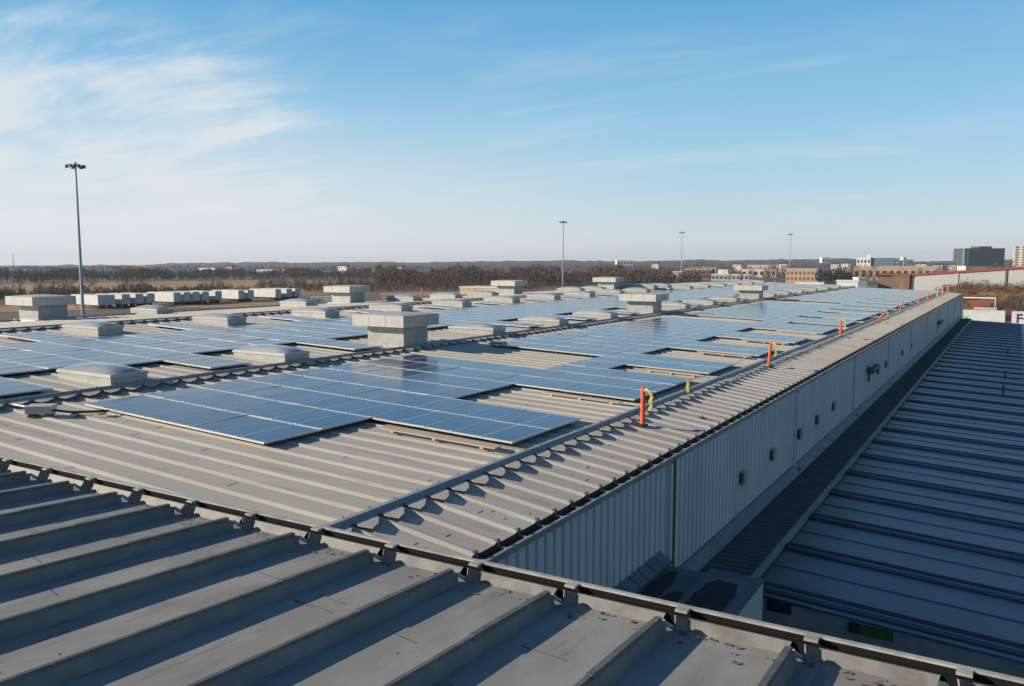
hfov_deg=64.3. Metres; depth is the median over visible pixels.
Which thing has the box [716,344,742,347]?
solar panel
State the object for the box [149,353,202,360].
solar panel
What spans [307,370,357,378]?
solar panel
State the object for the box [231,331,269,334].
solar panel
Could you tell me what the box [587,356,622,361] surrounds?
solar panel
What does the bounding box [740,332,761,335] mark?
solar panel
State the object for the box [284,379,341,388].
solar panel
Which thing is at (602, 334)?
solar panel
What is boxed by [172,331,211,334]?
solar panel
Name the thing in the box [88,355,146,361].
solar panel
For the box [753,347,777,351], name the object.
solar panel
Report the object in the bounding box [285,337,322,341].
solar panel
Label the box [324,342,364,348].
solar panel
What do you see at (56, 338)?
solar panel
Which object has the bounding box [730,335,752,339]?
solar panel
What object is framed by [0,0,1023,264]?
sky
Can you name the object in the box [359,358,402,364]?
solar panel
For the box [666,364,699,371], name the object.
solar panel
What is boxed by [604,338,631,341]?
solar panel
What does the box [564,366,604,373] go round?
solar panel
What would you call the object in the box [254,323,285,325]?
solar panel
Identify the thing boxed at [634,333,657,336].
solar panel
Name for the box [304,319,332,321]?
solar panel
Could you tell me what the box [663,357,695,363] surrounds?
solar panel
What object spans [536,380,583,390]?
solar panel
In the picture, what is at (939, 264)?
house
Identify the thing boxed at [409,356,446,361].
solar panel
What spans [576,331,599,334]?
solar panel
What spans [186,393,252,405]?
solar panel
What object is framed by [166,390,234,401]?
solar panel
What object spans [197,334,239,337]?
solar panel
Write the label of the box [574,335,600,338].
solar panel
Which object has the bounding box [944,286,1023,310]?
earth bank
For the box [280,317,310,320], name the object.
solar panel
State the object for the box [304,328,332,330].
solar panel
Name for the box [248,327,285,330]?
solar panel
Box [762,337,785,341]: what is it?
solar panel
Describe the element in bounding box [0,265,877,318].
ground
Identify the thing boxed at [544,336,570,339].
solar panel
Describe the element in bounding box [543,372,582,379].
solar panel
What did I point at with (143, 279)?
bare tree
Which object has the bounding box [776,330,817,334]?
loose board
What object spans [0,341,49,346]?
solar panel
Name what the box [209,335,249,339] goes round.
solar panel
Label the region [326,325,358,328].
solar panel
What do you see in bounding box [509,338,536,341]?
solar panel
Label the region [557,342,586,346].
solar panel
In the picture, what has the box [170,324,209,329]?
solar panel
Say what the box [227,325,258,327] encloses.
solar panel
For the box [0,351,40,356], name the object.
solar panel
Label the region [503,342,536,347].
solar panel
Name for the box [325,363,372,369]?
solar panel
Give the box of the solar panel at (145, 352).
[120,349,170,354]
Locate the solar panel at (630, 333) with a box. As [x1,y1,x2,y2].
[620,332,640,334]
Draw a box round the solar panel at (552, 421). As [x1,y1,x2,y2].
[521,414,580,430]
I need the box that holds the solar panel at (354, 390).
[325,385,381,395]
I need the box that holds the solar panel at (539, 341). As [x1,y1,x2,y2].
[525,339,554,342]
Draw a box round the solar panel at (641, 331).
[631,330,651,332]
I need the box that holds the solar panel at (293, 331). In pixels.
[272,330,309,333]
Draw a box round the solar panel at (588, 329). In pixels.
[575,328,600,331]
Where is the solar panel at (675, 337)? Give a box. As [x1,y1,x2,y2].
[665,336,685,338]
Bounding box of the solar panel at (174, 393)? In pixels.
[145,387,213,397]
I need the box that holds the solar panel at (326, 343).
[309,340,348,346]
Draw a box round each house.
[225,265,236,271]
[338,264,349,270]
[651,262,659,269]
[733,263,742,270]
[777,262,788,271]
[831,262,839,268]
[841,262,851,268]
[915,262,926,265]
[933,263,942,271]
[948,263,955,270]
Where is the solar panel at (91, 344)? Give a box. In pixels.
[70,342,117,346]
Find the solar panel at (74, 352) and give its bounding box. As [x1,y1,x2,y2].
[47,349,100,355]
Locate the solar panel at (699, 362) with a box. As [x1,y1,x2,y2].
[682,359,714,365]
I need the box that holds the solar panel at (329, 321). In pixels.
[317,320,341,322]
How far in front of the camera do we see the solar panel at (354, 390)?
25.20 m
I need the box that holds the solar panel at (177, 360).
[163,355,218,363]
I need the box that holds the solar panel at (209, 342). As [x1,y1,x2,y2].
[187,340,232,344]
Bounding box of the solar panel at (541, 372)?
[520,369,563,376]
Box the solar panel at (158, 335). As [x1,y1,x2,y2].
[137,333,179,337]
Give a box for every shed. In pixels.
[760,320,1023,677]
[795,282,824,284]
[836,280,858,286]
[852,277,867,287]
[957,265,1000,270]
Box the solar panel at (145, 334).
[127,332,169,335]
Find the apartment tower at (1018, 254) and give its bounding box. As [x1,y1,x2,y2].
[1013,245,1023,266]
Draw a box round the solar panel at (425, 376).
[400,372,447,380]
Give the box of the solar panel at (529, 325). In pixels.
[516,324,543,327]
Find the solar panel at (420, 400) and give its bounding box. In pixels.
[393,395,449,406]
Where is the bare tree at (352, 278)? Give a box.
[347,264,359,284]
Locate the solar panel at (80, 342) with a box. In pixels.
[57,340,108,344]
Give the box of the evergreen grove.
[814,268,854,283]
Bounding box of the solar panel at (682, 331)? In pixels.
[673,330,692,332]
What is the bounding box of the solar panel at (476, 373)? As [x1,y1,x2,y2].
[453,369,496,377]
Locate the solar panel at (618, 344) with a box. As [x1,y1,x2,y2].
[606,342,633,346]
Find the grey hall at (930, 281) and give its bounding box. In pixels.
[911,266,1023,290]
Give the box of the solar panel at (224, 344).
[201,342,248,346]
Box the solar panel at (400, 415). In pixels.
[371,407,436,423]
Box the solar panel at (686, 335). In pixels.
[674,333,698,336]
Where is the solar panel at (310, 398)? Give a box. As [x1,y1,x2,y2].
[279,392,342,404]
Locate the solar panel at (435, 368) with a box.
[414,365,457,371]
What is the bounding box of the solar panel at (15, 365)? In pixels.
[0,363,32,368]
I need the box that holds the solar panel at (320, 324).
[305,323,333,325]
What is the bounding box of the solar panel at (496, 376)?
[472,372,518,379]
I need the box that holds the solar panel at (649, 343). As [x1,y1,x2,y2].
[636,341,663,344]
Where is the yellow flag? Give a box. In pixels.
[686,379,688,391]
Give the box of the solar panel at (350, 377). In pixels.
[326,373,378,381]
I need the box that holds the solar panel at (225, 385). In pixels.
[198,379,261,389]
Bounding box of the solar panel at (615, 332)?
[604,331,626,333]
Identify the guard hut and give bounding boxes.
[970,301,990,309]
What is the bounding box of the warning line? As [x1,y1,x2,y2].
[649,345,767,388]
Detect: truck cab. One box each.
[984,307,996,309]
[1002,309,1014,322]
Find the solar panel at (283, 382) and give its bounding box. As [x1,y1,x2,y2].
[264,376,319,385]
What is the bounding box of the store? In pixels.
[615,260,632,265]
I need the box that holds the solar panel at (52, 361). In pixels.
[23,358,82,365]
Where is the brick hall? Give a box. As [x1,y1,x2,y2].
[786,268,819,282]
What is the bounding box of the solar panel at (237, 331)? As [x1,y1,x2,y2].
[219,330,254,333]
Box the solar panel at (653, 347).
[638,345,667,350]
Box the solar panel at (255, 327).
[237,326,271,329]
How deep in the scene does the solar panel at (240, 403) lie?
22.61 m
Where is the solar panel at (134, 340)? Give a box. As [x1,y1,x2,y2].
[109,338,157,342]
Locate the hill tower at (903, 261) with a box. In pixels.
[900,257,905,265]
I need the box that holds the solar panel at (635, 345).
[621,344,649,347]
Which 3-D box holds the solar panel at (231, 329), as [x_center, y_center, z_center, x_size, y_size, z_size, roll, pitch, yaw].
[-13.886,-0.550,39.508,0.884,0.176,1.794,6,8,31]
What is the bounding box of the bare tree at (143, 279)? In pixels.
[137,269,149,285]
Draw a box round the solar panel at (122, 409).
[104,398,179,413]
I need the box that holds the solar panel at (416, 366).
[393,362,439,369]
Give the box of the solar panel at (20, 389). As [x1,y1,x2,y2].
[0,384,52,395]
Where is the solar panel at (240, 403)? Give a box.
[206,397,276,409]
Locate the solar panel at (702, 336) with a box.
[691,334,714,338]
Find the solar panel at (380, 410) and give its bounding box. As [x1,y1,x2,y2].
[348,403,411,416]
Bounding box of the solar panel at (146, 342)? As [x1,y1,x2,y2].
[123,340,172,344]
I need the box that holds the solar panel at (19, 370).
[0,366,48,374]
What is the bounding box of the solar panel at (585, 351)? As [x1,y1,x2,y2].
[569,348,600,354]
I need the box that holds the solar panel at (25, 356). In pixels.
[0,353,57,359]
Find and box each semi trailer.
[71,294,106,308]
[84,294,114,308]
[96,293,129,307]
[110,293,143,306]
[127,292,154,305]
[147,292,180,304]
[159,291,190,304]
[170,291,199,303]
[190,290,221,302]
[190,291,208,303]
[212,290,244,301]
[222,289,253,301]
[249,288,280,299]
[261,288,291,299]
[286,288,299,298]
[310,296,331,303]
[963,309,1005,321]
[1011,311,1023,323]
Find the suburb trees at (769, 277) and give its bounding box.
[639,261,1018,282]
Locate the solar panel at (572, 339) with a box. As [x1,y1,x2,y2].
[557,338,585,341]
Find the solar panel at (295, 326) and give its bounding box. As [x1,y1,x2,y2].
[276,325,309,328]
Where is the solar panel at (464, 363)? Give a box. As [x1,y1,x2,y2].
[442,360,483,366]
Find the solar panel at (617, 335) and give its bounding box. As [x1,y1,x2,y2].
[603,334,629,337]
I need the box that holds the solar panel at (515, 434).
[482,424,548,443]
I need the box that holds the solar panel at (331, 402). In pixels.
[300,396,365,408]
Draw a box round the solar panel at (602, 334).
[590,333,613,336]
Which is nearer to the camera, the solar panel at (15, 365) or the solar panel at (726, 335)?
the solar panel at (15, 365)
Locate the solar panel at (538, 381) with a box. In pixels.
[514,377,559,387]
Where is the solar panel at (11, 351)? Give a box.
[0,349,26,353]
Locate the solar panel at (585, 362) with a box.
[568,360,604,365]
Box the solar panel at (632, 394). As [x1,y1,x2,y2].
[609,389,655,400]
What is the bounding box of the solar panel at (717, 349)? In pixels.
[703,347,732,352]
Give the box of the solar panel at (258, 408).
[228,401,297,414]
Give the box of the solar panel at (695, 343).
[682,341,708,344]
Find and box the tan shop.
[666,271,685,281]
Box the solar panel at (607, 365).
[587,362,624,368]
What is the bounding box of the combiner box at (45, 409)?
[12,403,108,417]
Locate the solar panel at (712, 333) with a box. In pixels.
[701,332,724,335]
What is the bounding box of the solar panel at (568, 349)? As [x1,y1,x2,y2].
[552,347,585,352]
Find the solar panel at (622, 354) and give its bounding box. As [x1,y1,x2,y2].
[605,352,637,356]
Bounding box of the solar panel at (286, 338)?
[268,336,305,339]
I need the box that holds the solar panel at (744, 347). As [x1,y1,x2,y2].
[733,345,758,349]
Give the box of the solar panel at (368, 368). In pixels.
[344,365,392,372]
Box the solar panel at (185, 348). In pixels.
[164,345,208,350]
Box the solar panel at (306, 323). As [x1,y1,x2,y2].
[293,322,319,324]
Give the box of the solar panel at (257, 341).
[237,339,276,342]
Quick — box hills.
[0,258,1012,271]
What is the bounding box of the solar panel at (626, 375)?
[607,371,647,378]
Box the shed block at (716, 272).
[690,267,718,273]
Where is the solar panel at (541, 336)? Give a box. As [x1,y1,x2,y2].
[526,335,555,338]
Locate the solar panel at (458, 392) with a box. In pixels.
[429,387,483,398]
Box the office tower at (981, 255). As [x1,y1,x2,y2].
[953,246,1004,266]
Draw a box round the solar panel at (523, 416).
[493,410,551,423]
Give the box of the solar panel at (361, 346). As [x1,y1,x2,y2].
[339,344,382,349]
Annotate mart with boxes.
[741,269,777,276]
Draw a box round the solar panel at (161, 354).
[134,351,186,357]
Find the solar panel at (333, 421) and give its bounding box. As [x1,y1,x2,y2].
[298,413,370,430]
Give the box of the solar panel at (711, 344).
[701,342,723,346]
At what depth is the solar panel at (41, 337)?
34.66 m
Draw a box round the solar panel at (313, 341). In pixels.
[295,339,337,344]
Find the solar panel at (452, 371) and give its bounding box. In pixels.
[432,367,477,374]
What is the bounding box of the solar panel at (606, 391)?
[584,385,630,396]
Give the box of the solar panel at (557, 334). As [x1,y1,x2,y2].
[546,333,568,335]
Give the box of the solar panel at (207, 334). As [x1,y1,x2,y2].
[187,332,227,336]
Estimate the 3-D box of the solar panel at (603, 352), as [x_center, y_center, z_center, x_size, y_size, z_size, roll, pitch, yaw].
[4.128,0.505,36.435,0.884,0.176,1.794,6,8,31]
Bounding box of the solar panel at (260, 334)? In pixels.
[242,332,280,336]
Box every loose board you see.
[379,426,501,448]
[542,391,623,403]
[643,368,700,376]
[697,351,751,357]
[741,339,788,344]
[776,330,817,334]
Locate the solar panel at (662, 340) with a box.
[650,338,676,341]
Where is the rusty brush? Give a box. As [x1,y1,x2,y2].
[933,279,1023,307]
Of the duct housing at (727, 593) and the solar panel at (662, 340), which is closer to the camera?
the duct housing at (727, 593)
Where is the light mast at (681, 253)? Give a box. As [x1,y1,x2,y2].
[679,232,684,270]
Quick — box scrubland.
[254,274,540,292]
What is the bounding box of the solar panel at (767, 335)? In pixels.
[757,334,775,336]
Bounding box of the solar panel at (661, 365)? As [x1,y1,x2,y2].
[645,361,680,368]
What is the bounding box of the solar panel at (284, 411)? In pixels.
[249,404,321,418]
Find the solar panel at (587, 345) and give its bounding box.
[571,343,601,347]
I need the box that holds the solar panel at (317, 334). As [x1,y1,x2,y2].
[298,333,335,336]
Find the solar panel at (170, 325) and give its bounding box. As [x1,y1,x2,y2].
[159,323,198,327]
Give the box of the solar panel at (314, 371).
[289,368,339,375]
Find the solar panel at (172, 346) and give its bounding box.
[150,343,197,348]
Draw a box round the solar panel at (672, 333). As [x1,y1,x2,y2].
[662,332,683,335]
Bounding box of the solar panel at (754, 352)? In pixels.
[740,350,768,355]
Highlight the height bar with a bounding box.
[964,297,995,303]
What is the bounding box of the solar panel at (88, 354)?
[59,351,116,357]
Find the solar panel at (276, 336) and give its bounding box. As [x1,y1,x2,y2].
[258,334,296,338]
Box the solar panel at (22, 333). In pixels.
[0,331,48,336]
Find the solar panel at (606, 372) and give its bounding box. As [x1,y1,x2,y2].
[587,369,624,376]
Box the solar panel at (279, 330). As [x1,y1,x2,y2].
[262,329,293,331]
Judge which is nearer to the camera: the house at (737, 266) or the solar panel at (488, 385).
the solar panel at (488, 385)
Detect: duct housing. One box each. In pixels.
[638,566,705,602]
[677,569,764,620]
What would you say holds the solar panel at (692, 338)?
on the warehouse at (746, 475)
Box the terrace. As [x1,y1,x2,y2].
[684,269,714,279]
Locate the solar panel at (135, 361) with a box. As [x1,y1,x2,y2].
[106,358,161,364]
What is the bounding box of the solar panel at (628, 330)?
[616,328,640,331]
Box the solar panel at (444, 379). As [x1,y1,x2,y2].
[422,375,470,383]
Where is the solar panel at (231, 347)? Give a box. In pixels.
[218,344,255,349]
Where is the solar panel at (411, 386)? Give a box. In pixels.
[386,381,438,391]
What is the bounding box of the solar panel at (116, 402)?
[85,395,160,408]
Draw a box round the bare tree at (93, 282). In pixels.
[86,273,98,289]
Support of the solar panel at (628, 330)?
on the warehouse at (746, 475)
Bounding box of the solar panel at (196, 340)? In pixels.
[173,338,216,342]
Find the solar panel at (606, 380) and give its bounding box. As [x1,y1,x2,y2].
[585,377,627,384]
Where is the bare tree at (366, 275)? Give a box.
[362,267,371,283]
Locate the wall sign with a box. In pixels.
[848,621,892,641]
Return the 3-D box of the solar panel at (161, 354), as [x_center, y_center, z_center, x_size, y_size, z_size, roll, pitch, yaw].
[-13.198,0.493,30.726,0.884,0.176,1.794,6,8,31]
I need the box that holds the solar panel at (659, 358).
[642,356,675,361]
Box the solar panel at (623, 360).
[606,357,641,363]
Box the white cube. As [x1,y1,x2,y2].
[718,269,729,273]
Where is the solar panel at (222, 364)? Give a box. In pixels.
[194,360,251,368]
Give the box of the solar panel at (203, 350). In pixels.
[179,347,227,353]
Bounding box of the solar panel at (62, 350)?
[35,347,89,352]
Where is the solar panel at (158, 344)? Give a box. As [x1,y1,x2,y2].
[136,342,184,346]
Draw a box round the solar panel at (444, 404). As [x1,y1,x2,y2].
[416,398,473,410]
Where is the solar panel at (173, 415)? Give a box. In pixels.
[145,406,222,422]
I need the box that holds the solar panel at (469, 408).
[441,402,498,414]
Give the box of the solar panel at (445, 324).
[435,323,454,326]
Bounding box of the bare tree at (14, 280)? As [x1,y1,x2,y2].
[11,270,26,289]
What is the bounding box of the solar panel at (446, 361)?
[424,358,465,364]
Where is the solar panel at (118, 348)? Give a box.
[95,345,142,350]
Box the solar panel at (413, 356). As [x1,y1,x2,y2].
[392,354,429,359]
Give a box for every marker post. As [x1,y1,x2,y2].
[637,387,652,425]
[767,341,777,365]
[839,319,845,336]
[875,310,887,321]
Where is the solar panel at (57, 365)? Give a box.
[35,360,93,369]
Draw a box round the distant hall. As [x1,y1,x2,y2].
[747,265,777,268]
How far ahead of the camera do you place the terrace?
658.98 m
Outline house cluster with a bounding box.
[819,257,829,262]
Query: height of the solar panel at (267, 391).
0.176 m
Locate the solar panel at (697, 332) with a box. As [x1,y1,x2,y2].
[687,331,708,333]
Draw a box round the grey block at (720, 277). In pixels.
[711,274,752,280]
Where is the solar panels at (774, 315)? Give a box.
[0,283,940,382]
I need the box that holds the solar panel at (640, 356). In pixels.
[624,354,657,358]
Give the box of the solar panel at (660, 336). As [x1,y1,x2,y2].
[647,334,672,337]
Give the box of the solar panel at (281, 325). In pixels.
[268,324,295,326]
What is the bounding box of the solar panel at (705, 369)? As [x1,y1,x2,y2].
[687,366,722,373]
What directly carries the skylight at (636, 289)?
on the warehouse at (746, 475)
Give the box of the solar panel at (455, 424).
[424,415,490,432]
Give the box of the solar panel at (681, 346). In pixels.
[668,344,696,348]
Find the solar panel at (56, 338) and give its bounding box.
[31,336,81,341]
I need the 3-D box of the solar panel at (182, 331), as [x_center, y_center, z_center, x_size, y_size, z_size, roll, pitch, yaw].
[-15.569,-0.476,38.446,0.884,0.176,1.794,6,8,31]
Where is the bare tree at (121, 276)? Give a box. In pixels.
[114,267,130,286]
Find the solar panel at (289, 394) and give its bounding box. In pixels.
[259,389,321,400]
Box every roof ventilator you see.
[5,294,75,320]
[323,285,370,303]
[352,311,438,346]
[491,280,527,294]
[593,277,624,288]
[619,293,668,312]
[734,284,767,298]
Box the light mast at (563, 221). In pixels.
[559,220,566,286]
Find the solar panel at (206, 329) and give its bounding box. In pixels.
[193,327,230,330]
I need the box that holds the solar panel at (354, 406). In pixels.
[324,399,386,412]
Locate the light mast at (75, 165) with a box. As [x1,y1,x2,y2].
[65,162,85,315]
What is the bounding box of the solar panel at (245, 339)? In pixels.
[225,337,266,341]
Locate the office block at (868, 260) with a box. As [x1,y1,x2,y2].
[856,255,894,265]
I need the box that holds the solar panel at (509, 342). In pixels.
[487,340,518,345]
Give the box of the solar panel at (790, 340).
[779,339,802,342]
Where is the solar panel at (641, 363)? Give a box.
[625,360,659,366]
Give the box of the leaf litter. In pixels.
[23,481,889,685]
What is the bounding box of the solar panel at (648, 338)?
[636,337,658,340]
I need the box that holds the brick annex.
[892,274,911,289]
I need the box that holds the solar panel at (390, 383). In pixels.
[365,378,416,387]
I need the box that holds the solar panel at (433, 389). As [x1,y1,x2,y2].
[406,384,459,394]
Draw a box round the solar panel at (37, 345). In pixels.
[11,343,62,348]
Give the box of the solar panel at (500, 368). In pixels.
[481,365,521,371]
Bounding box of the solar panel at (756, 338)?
[746,336,768,339]
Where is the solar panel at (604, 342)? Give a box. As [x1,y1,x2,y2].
[588,341,616,344]
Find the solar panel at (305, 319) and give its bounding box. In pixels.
[291,318,321,320]
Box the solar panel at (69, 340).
[43,338,95,342]
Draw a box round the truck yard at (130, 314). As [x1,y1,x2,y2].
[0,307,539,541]
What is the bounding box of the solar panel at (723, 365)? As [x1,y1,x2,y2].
[703,361,735,368]
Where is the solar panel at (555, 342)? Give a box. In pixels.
[540,340,568,344]
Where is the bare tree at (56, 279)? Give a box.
[45,268,60,287]
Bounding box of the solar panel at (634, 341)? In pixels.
[622,339,646,343]
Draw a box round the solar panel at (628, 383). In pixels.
[609,379,650,387]
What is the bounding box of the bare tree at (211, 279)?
[206,272,217,285]
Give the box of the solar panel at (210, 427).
[189,415,269,432]
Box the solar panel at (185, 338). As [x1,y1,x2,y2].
[163,337,206,340]
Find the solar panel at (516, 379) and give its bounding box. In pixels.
[493,375,537,382]
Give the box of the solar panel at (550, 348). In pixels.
[535,345,567,350]
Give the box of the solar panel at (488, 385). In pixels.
[465,380,513,391]
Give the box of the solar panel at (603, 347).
[589,345,615,349]
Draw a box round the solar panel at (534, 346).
[519,343,551,349]
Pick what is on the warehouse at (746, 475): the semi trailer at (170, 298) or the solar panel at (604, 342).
the solar panel at (604, 342)
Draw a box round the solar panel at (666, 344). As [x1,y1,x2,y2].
[655,342,678,346]
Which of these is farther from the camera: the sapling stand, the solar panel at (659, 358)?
the sapling stand
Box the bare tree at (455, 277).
[450,271,459,284]
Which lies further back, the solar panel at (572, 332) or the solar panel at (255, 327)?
the solar panel at (572, 332)
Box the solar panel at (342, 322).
[330,321,351,323]
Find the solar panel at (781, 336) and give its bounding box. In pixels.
[773,335,792,338]
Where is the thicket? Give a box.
[0,267,374,282]
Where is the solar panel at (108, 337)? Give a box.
[90,335,132,339]
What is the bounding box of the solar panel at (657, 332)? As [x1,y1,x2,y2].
[647,331,667,333]
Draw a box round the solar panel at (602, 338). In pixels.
[590,337,613,340]
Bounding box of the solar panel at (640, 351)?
[623,348,653,353]
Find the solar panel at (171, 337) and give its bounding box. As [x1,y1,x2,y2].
[151,335,194,339]
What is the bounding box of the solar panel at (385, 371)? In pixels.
[362,368,408,375]
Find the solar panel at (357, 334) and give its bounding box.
[340,332,367,336]
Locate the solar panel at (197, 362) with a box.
[178,357,233,365]
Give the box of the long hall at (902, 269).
[853,266,938,279]
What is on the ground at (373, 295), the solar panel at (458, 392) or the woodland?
the woodland
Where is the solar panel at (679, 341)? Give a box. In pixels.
[668,339,690,343]
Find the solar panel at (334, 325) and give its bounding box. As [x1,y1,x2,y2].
[315,324,347,327]
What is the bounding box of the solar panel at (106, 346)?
[83,343,130,348]
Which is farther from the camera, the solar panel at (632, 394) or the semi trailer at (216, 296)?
the semi trailer at (216, 296)
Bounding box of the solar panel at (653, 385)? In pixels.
[631,382,674,392]
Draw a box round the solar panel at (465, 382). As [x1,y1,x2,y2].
[442,378,491,386]
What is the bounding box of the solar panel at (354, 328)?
[342,327,367,329]
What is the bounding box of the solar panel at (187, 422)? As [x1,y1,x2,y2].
[166,410,247,427]
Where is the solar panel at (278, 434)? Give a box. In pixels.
[238,424,320,443]
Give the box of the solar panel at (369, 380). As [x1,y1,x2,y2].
[345,376,397,384]
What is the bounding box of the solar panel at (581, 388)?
[560,383,606,393]
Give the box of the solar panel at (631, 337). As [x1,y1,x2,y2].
[620,335,644,338]
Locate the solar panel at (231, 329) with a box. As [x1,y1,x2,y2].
[207,328,245,331]
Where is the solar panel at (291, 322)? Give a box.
[279,321,310,323]
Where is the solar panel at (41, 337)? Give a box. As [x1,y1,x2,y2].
[20,334,68,340]
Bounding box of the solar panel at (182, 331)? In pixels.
[163,329,200,332]
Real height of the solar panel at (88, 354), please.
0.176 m
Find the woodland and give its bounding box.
[371,262,674,285]
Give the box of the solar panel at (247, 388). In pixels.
[219,383,281,392]
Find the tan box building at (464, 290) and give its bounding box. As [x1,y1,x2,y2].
[459,286,496,294]
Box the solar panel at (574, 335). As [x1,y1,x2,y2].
[561,334,586,337]
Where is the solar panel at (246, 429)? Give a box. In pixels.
[213,419,293,438]
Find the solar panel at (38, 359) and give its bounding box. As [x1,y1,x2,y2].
[7,356,69,362]
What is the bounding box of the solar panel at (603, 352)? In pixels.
[587,350,619,356]
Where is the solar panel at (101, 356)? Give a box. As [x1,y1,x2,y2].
[76,353,130,359]
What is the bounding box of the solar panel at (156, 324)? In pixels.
[148,322,183,326]
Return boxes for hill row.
[906,259,912,265]
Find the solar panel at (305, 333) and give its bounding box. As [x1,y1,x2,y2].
[289,331,321,335]
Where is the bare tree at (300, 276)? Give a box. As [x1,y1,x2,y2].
[295,268,308,287]
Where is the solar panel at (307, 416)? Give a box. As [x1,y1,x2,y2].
[272,409,343,423]
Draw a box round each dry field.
[0,280,344,300]
[0,301,279,311]
[380,292,459,298]
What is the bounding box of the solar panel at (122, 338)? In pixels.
[98,336,143,340]
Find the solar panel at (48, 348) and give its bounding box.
[22,345,75,350]
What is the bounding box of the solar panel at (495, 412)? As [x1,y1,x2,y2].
[466,405,525,419]
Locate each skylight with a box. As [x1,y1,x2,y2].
[56,362,148,385]
[61,320,123,335]
[130,305,173,314]
[192,313,246,325]
[232,344,309,361]
[280,298,317,306]
[291,307,339,317]
[369,302,412,311]
[386,294,420,300]
[430,292,462,298]
[432,299,471,306]
[448,322,505,334]
[467,290,498,296]
[483,295,519,302]
[518,315,569,325]
[527,293,560,299]
[557,286,584,291]
[563,291,595,296]
[572,309,617,318]
[581,286,606,290]
[595,289,624,293]
[620,284,641,288]
[623,287,650,292]
[639,284,657,288]
[651,283,671,286]
[651,286,672,290]
[662,301,690,308]
[672,285,692,288]
[682,298,717,304]
[689,283,710,287]
[706,282,726,285]
[707,296,739,301]
[722,282,740,284]
[736,281,753,283]
[749,280,765,282]
[763,292,776,296]
[765,290,790,294]
[781,288,803,292]
[794,287,817,290]
[809,286,829,289]
[820,284,840,287]
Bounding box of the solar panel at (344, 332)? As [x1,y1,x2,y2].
[328,330,362,333]
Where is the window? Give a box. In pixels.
[767,599,790,614]
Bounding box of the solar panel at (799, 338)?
[787,336,809,339]
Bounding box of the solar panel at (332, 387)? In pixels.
[305,382,359,391]
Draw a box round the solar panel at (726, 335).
[715,334,735,337]
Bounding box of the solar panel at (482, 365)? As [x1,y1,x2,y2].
[463,362,504,368]
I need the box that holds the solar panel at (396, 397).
[367,392,424,402]
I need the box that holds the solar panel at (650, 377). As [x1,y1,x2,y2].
[630,374,668,381]
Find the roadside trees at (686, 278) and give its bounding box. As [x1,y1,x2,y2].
[635,269,702,283]
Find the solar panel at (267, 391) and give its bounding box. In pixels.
[237,386,299,396]
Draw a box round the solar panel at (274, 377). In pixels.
[245,373,302,382]
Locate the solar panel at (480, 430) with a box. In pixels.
[452,420,519,437]
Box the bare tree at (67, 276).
[59,270,75,287]
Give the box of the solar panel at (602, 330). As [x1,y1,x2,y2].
[589,329,615,332]
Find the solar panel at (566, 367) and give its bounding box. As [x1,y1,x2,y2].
[546,364,584,370]
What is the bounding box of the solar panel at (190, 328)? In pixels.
[181,326,218,329]
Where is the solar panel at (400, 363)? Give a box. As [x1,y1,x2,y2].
[378,360,421,366]
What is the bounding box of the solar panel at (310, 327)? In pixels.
[288,326,323,329]
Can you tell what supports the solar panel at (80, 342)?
on the warehouse at (746, 475)
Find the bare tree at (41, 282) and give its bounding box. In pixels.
[33,273,46,290]
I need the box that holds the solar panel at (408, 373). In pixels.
[380,370,429,377]
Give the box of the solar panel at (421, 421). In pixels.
[397,411,463,427]
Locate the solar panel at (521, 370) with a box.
[501,367,540,374]
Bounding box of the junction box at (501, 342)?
[490,341,506,345]
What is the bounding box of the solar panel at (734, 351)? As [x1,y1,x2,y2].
[722,349,748,353]
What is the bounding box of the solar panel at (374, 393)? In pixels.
[346,388,404,398]
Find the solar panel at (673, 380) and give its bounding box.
[653,376,692,385]
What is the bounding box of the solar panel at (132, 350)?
[108,347,156,352]
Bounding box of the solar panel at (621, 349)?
[607,347,636,351]
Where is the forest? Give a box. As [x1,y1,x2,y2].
[0,265,1005,270]
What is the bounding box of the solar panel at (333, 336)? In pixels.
[314,334,350,338]
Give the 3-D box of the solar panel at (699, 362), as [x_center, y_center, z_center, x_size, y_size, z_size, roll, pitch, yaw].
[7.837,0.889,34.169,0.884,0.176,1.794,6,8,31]
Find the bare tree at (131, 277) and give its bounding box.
[124,265,140,285]
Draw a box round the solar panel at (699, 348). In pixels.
[686,345,712,350]
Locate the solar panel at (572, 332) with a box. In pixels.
[560,330,585,333]
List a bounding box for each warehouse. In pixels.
[0,281,971,593]
[256,269,287,272]
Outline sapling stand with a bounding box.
[983,294,1023,310]
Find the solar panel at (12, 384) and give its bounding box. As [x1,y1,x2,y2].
[0,381,33,388]
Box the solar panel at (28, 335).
[9,333,59,338]
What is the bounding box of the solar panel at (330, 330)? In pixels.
[313,329,346,332]
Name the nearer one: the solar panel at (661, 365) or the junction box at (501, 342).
the solar panel at (661, 365)
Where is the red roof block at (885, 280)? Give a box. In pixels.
[878,273,912,289]
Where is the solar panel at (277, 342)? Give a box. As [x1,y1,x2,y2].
[249,340,294,344]
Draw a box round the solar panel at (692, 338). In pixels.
[678,337,703,340]
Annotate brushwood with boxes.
[0,280,251,300]
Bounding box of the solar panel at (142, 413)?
[124,402,201,417]
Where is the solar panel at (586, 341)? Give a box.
[574,339,600,342]
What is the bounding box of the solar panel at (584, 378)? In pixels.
[563,374,605,382]

